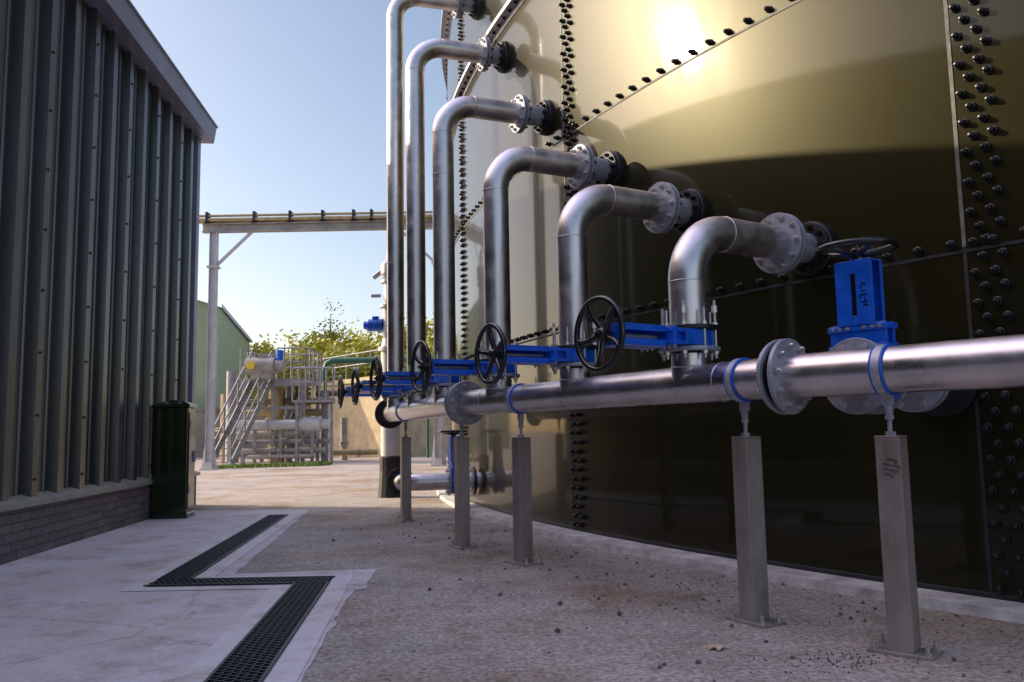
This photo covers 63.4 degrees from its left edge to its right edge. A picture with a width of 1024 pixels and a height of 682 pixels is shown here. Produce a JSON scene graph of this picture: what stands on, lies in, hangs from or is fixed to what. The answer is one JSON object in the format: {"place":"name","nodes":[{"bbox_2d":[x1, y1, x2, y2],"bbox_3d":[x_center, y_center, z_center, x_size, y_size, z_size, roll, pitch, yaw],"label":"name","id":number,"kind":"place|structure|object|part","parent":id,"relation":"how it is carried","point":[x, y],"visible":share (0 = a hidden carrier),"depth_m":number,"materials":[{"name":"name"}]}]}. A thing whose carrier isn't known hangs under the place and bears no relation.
{"place":"outdoors","nodes":[
{"label":"outdoors","id":0,"kind":"place"},
{"bbox_2d":[0,0,217,564],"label":"industrial building","id":1,"kind":"structure","parent":0,"point":[108,126],"depth_m":8.57,"materials":[{"name":"grey metal"}]},
{"bbox_2d":[0,510,378,681],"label":"pavement","id":2,"kind":"structure","parent":0,"point":[71,612],"depth_m":4.92,"materials":[{"name":"concrete"}]},
{"bbox_2d":[150,400,197,518],"bbox_3d":[-4.213,1.469,10.369,0.472,1.460,0.370,0,-6,-6],"label":"electrical cabinet","id":3,"kind":"object","parent":2,"relation":"on","point":[174,455],"visible":1,"depth_m":10.22,"materials":[{"name":"metal"}]},
{"bbox_3d":[-3.993,1.486,10.385,0.041,1.180,0.275,0,-6,-6],"label":"cabinet door","id":4,"kind":"part","parent":3,"relation":"part of","materials":[{"name":"green paint"}]},
{"bbox_2d":[195,300,252,407],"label":"green clad shed","id":5,"kind":"structure","parent":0,"point":[233,337],"depth_m":41.81,"materials":[{"name":"green metal"}]},
{"bbox_2d":[215,394,239,461],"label":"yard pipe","id":6,"kind":"object","parent":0,"point":[222,451],"visible":0.26,"depth_m":31.60,"materials":[{"name":"metal"}]},
{"bbox_2d":[121,514,353,681],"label":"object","id":7,"kind":"structure","parent":0,"point":[291,662],"depth_m":4.73,"materials":[{"name":"concrete"}]},
{"bbox_2d":[143,514,334,681],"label":"drainage channel","id":8,"kind":"object","parent":7,"relation":"on","point":[254,654],"visible":1,"depth_m":4.82,"materials":[{"name":"black metal"}]},
{"bbox_2d":[217,460,332,468],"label":"grass","id":9,"kind":"structure","parent":0,"point":[274,465],"depth_m":26.04,"materials":[{"name":"green plant"}]},
{"bbox_2d":[130,0,447,406],"label":"sky","id":10,"kind":"structure","parent":0,"point":[294,91],"materials":[{"name":"blue"}]},
{"bbox_2d":[193,453,1023,681],"bbox_3d":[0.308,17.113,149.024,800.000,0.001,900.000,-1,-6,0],"label":"ground","id":11,"kind":"structure","parent":0,"point":[470,626],"depth_m":4.52,"materials":[{"name":"concrete"}]},
{"bbox_2d":[225,371,238,462],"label":"yard pipe","id":12,"kind":"object","parent":11,"relation":"on","point":[232,378],"visible":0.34,"depth_m":30.79,"materials":[{"name":"metal"}]},
{"bbox_2d":[195,406,310,457],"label":"retaining wall","id":13,"kind":"structure","parent":11,"relation":"on","point":[200,432],"depth_m":39.39,"materials":[{"name":"concrete"}]},
{"bbox_2d":[268,386,277,462],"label":"yard pipe","id":14,"kind":"object","parent":11,"relation":"on","point":[269,446],"visible":0.06,"depth_m":30.53,"materials":[{"name":"metal"}]},
{"bbox_2d":[246,409,320,416],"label":"yard pipe","id":15,"kind":"object","parent":14,"relation":"attached to","point":[308,412],"visible":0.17,"depth_m":30.39,"materials":[{"name":"grey metal"}]},
{"bbox_2d":[215,347,335,463],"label":"access platform","id":16,"kind":"structure","parent":11,"relation":"on","point":[264,385],"depth_m":28.70,"materials":[{"name":"metal"}]},
{"bbox_2d":[244,350,285,378],"bbox_3d":[-8.637,0.822,29.006,1.300,0.989,0.680,-1,-6,0],"label":"pump motor","id":17,"kind":"object","parent":16,"relation":"on","point":[270,368],"visible":0.99,"depth_m":28.84,"materials":[{"name":"white metal"}]},
{"bbox_2d":[247,454,314,459],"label":"yard pipe","id":18,"kind":"object","parent":16,"relation":"attached to","point":[279,456],"visible":1,"depth_m":28.59,"materials":[{"name":"grey metal"}]},
{"bbox_2d":[241,447,325,454],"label":"yard pipe","id":19,"kind":"object","parent":16,"relation":"attached to","point":[272,450],"visible":0.93,"depth_m":28.88,"materials":[{"name":"grey metal"}]},
{"bbox_2d":[245,438,329,445],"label":"yard pipe","id":20,"kind":"object","parent":16,"relation":"attached to","point":[285,441],"visible":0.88,"depth_m":29.17,"materials":[{"name":"metal"}]},
{"bbox_2d":[275,387,283,462],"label":"yard pipe","id":21,"kind":"object","parent":11,"relation":"on","point":[279,401],"visible":0.43,"depth_m":29.70,"materials":[{"name":"metal"}]},
{"bbox_2d":[267,392,294,461],"bbox_3d":[-8.544,3.199,30.952,1.100,2.600,1.100,-1,-6,0],"label":"pressure vessel","id":22,"kind":"object","parent":11,"relation":"on","point":[293,445],"visible":0.05,"depth_m":30.64,"materials":[{"name":"grey metal"}]},
{"bbox_2d":[236,416,333,463],"bbox_3d":[-7.899,3.449,28.812,3.280,1.620,0.540,-1,-6,0],"label":"process pipe","id":23,"kind":"object","parent":11,"relation":"on","point":[311,424],"visible":0.91,"depth_m":28.72,"materials":[{"name":"silver metal"}]},
{"bbox_2d":[283,386,294,461],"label":"yard pipe","id":24,"kind":"object","parent":11,"relation":"on","point":[288,391],"visible":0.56,"depth_m":30.19,"materials":[{"name":"metal"}]},
{"bbox_2d":[267,328,316,397],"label":"tree","id":25,"kind":"object","parent":11,"relation":"on","point":[296,337],"visible":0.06,"depth_m":60.08,"materials":[{"name":"green plant"}]},
{"bbox_2d":[295,386,299,461],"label":"yard pipe","id":26,"kind":"object","parent":11,"relation":"on","point":[296,391],"depth_m":30.48,"materials":[{"name":"grey metal"}]},
{"bbox_2d":[299,386,306,462],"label":"yard pipe","id":27,"kind":"object","parent":11,"relation":"on","point":[300,429],"visible":0.23,"depth_m":29.77,"materials":[{"name":"grey metal"}]},
{"bbox_2d":[235,430,318,439],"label":"yard pipe","id":28,"kind":"object","parent":27,"relation":"attached to","point":[264,435],"visible":0.5,"depth_m":29.49,"materials":[{"name":"grey metal"}]},
{"bbox_2d":[246,396,334,405],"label":"yard pipe","id":29,"kind":"object","parent":27,"relation":"attached to","point":[287,401],"visible":0.38,"depth_m":30.06,"materials":[{"name":"grey metal"}]},
{"bbox_2d":[288,322,344,391],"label":"tree","id":30,"kind":"object","parent":11,"relation":"on","point":[313,335],"visible":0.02,"depth_m":64.76,"materials":[{"name":"green plant"}]},
{"bbox_2d":[199,209,446,469],"bbox_3d":[-5.803,-0.112,25.169,7.600,7.840,0.440,-1,-6,0],"label":"pipe gantry","id":31,"kind":"object","parent":11,"relation":"on","point":[249,224],"visible":0.65,"depth_m":25.43,"materials":[{"name":"grey metal"}]},
{"bbox_2d":[321,390,328,461],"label":"yard pipe","id":32,"kind":"object","parent":11,"relation":"on","point":[325,432],"visible":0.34,"depth_m":30.25,"materials":[{"name":"metal"}]},
{"bbox_2d":[315,390,355,396],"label":"yard pipe","id":33,"kind":"object","parent":32,"relation":"attached to","point":[330,393],"visible":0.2,"depth_m":30.69,"materials":[{"name":"grey metal"}]},
{"bbox_2d":[297,297,358,397],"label":"tree","id":34,"kind":"object","parent":11,"relation":"on","point":[332,334],"visible":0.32,"depth_m":62.77,"materials":[{"name":"green plant"}]},
{"bbox_2d":[301,321,371,405],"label":"tree","id":35,"kind":"object","parent":11,"relation":"on","point":[325,349],"visible":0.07,"depth_m":61.55,"materials":[{"name":"green plant"}]},
{"bbox_2d":[247,334,433,406],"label":"hedge","id":36,"kind":"object","parent":11,"relation":"on","point":[264,347],"visible":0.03,"depth_m":56.87,"materials":[{"name":"green plant"}]},
{"bbox_2d":[339,418,349,459],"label":"yard pipe","id":37,"kind":"object","parent":11,"relation":"on","point":[344,442],"visible":0.9,"depth_m":31.69,"materials":[{"name":"grey metal"}]},
{"bbox_2d":[311,321,382,385],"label":"tree","id":38,"kind":"object","parent":11,"relation":"on","point":[373,345],"visible":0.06,"depth_m":59.77,"materials":[{"name":"green plant"}]},
{"bbox_2d":[333,447,377,456],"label":"yard pipe","id":39,"kind":"object","parent":11,"relation":"on","point":[342,452],"visible":0.91,"depth_m":31.34,"materials":[{"name":"grey metal"}]},
{"bbox_2d":[346,329,406,377],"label":"tree","id":40,"kind":"object","parent":11,"relation":"on","point":[376,338],"depth_m":60.70,"materials":[{"name":"green plant"}]},
{"bbox_2d":[322,356,433,457],"bbox_3d":[-5.263,2.638,32.917,4.620,4.020,0.240,-1,-6,0],"label":"green pipe","id":41,"kind":"object","parent":11,"relation":"on","point":[328,362],"visible":0.45,"depth_m":33.01,"materials":[{"name":"green metal"}]},
{"bbox_2d":[309,349,450,456],"bbox_3d":[-6.383,3.056,38.971,6.501,4.530,9.927,-3,-6,15],"label":"concrete tank","id":42,"kind":"object","parent":11,"relation":"on","point":[364,429],"visible":0.39,"depth_m":36.00,"materials":[{"name":"concrete"}]},
{"bbox_2d":[363,255,399,497],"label":"vent column","id":43,"kind":"structure","parent":11,"relation":"on","point":[389,459],"depth_m":13.02,"materials":[{"name":"white metal"}]},
{"bbox_2d":[375,317,432,353],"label":"tree","id":44,"kind":"object","parent":11,"relation":"on","point":[405,330],"depth_m":62.46,"materials":[{"name":"green plant"}]},
{"bbox_2d":[395,401,415,521],"bbox_3d":[-1.227,1.377,9.571,0.237,1.364,0.270,1,-7,-19],"label":"support post","id":45,"kind":"object","parent":11,"relation":"on","point":[405,479],"visible":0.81,"depth_m":9.51,"materials":[{"name":"metal"}]},
{"bbox_2d":[404,317,432,350],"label":"tree","id":46,"kind":"object","parent":11,"relation":"on","point":[405,335],"depth_m":61.00,"materials":[{"name":"green plant"}]},
{"bbox_2d":[405,318,433,353],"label":"tree","id":47,"kind":"object","parent":11,"relation":"on","point":[430,329],"depth_m":59.68,"materials":[{"name":"green plant"}]},
{"bbox_2d":[449,424,476,549],"bbox_3d":[-0.442,1.118,7.304,0.239,1.364,0.270,1,-7,-22],"label":"support post","id":48,"kind":"object","parent":11,"relation":"on","point":[462,490],"visible":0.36,"depth_m":7.24,"materials":[{"name":"metal"}]},
{"bbox_2d":[504,383,542,566],"bbox_3d":[0.074,1.006,6.353,0.241,1.364,0.270,3,-8,-36],"label":"support post","id":49,"kind":"object","parent":11,"relation":"on","point":[522,504],"visible":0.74,"depth_m":6.29,"materials":[{"name":"metal"}]},
{"bbox_2d":[282,518,1022,681],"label":"gravel","id":50,"kind":"structure","parent":11,"relation":"on","point":[557,629],"depth_m":4.28,"materials":[{"name":"grey gravel"}]},
{"bbox_2d":[704,644,727,650],"bbox_3d":[0.922,1.385,3.768,0.125,0.016,0.097,3,-7,-33],"label":"fallen leaf","id":51,"kind":"object","parent":11,"relation":"on","point":[718,647],"visible":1,"depth_m":3.75,"materials":[{"name":"brown plant"}]},
{"bbox_2d":[437,490,1023,623],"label":"kerb","id":52,"kind":"structure","parent":11,"relation":"on","point":[997,609],"depth_m":5.34,"materials":[{"name":"concrete"}]},
{"bbox_2d":[441,0,1023,602],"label":"storage tank","id":53,"kind":"object","parent":52,"relation":"on","point":[901,122],"visible":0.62,"depth_m":5.76,"materials":[{"name":"gold metal"}]},
{"bbox_2d":[386,0,480,371],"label":"riser pipe","id":54,"kind":"object","parent":53,"relation":"attached to","point":[397,10],"visible":1,"depth_m":10.42,"materials":[{"name":"silver metal"}]},
{"bbox_2d":[387,466,479,495],"bbox_3d":[-0.956,1.799,10.620,1.284,0.360,0.397,0,-6,-9],"label":"drain pipe","id":55,"kind":"object","parent":53,"relation":"attached to","point":[431,481],"visible":0.62,"depth_m":10.53,"materials":[{"name":"silver metal"}]},
{"bbox_2d":[438,430,467,493],"bbox_3d":[-0.754,1.548,10.668,0.394,0.808,0.394,-1,-6,0],"label":"gate valve","id":56,"kind":"object","parent":55,"relation":"attached to","point":[450,461],"visible":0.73,"depth_m":10.60,"materials":[{"name":"blue paint"}]},
{"bbox_2d":[405,37,509,371],"bbox_3d":[-0.613,-1.574,9.484,1.220,4.040,0.390,1,-7,-20],"label":"riser pipe","id":57,"kind":"object","parent":53,"relation":"attached to","point":[483,54],"visible":0.98,"depth_m":9.29,"materials":[{"name":"silver metal"}]},
{"bbox_2d":[432,94,553,369],"bbox_3d":[-0.183,-1.118,8.287,1.272,2.860,0.390,2,-7,-23],"label":"riser pipe","id":58,"kind":"object","parent":53,"relation":"attached to","point":[518,113],"visible":1,"depth_m":8.05,"materials":[{"name":"silver metal"}]},
{"bbox_2d":[482,144,623,357],"bbox_3d":[0.351,-0.784,7.089,1.298,1.920,0.390,2,-7,-27],"label":"riser pipe","id":59,"kind":"object","parent":53,"relation":"attached to","point":[580,166],"visible":0.96,"depth_m":6.83,"materials":[{"name":"silver metal"}]},
{"bbox_2d":[556,182,707,344],"bbox_3d":[0.878,-0.580,6.129,1.269,1.290,0.390,3,-7,-30],"label":"riser pipe","id":60,"kind":"object","parent":53,"relation":"attached to","point":[661,207],"visible":0.94,"depth_m":5.90,"materials":[{"name":"silver metal"}]},
{"bbox_2d":[668,213,835,324],"bbox_3d":[1.466,-0.443,5.130,1.304,0.780,0.390,3,-7,-33],"label":"riser pipe","id":61,"kind":"object","parent":53,"relation":"attached to","point":[778,243],"visible":0.96,"depth_m":4.99,"materials":[{"name":"silver metal"}]},
{"bbox_2d":[723,358,785,628],"bbox_3d":[1.239,0.768,4.346,0.239,1.364,0.270,2,-7,-27],"label":"support post","id":62,"kind":"object","parent":11,"relation":"on","point":[754,611],"visible":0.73,"depth_m":4.29,"materials":[{"name":"metal"}]},
{"bbox_2d":[867,343,943,661],"bbox_3d":[1.714,0.691,3.717,0.270,1.364,0.241,-7,-8,42],"label":"support post","id":63,"kind":"object","parent":11,"relation":"on","point":[898,558],"visible":0.94,"depth_m":3.66,"materials":[{"name":"metal"}]},
{"bbox_2d":[375,334,1023,428],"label":"header pipe","id":64,"kind":"object","parent":63,"relation":"on","point":[786,376],"visible":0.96,"depth_m":4.25,"materials":[{"name":"silver metal"}]},
{"bbox_2d":[338,370,406,408],"bbox_3d":[-1.673,0.592,10.118,0.865,0.468,0.415,1,-6,-15],"label":"gate valve","id":65,"kind":"object","parent":64,"relation":"attached to","point":[342,391],"visible":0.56,"depth_m":10.02,"materials":[{"name":"blue paint"}]},
{"bbox_2d":[351,364,432,405],"bbox_3d":[-1.291,0.474,9.015,0.865,0.450,0.414,1,-7,-21],"label":"gate valve","id":66,"kind":"object","parent":64,"relation":"attached to","point":[359,385],"visible":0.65,"depth_m":8.91,"materials":[{"name":"blue paint"}]},
{"bbox_2d":[369,351,460,400],"bbox_3d":[-0.874,0.332,7.812,0.865,0.459,0.415,1,-7,-22],"label":"gate valve","id":67,"kind":"object","parent":64,"relation":"attached to","point":[381,378],"visible":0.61,"depth_m":7.72,"materials":[{"name":"blue paint"}]},
{"bbox_2d":[410,338,519,393],"bbox_3d":[-0.345,0.190,6.628,0.865,0.468,0.415,2,-7,-28],"label":"gate valve","id":68,"kind":"object","parent":64,"relation":"attached to","point":[428,367],"visible":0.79,"depth_m":6.51,"materials":[{"name":"blue paint"}]},
{"bbox_2d":[474,322,598,385],"bbox_3d":[0.214,0.074,5.665,0.865,0.471,0.415,3,-7,-30],"label":"gate valve","id":69,"kind":"object","parent":64,"relation":"attached to","point":[502,354],"visible":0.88,"depth_m":5.57,"materials":[{"name":"blue paint"}]},
{"bbox_2d":[574,295,720,372],"bbox_3d":[0.811,-0.024,4.636,0.865,0.424,0.415,3,-7,-32],"label":"gate valve","id":70,"kind":"object","parent":64,"relation":"attached to","point":[667,339],"visible":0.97,"depth_m":4.54,"materials":[{"name":"blue paint"}]},
{"bbox_2d":[815,237,899,406],"bbox_3d":[1.810,-0.081,4.295,0.415,0.850,0.415,-1,-6,0],"label":"gate valve","id":71,"kind":"object","parent":64,"relation":"attached to","point":[860,302],"visible":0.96,"depth_m":4.27,"materials":[{"name":"blue paint"}]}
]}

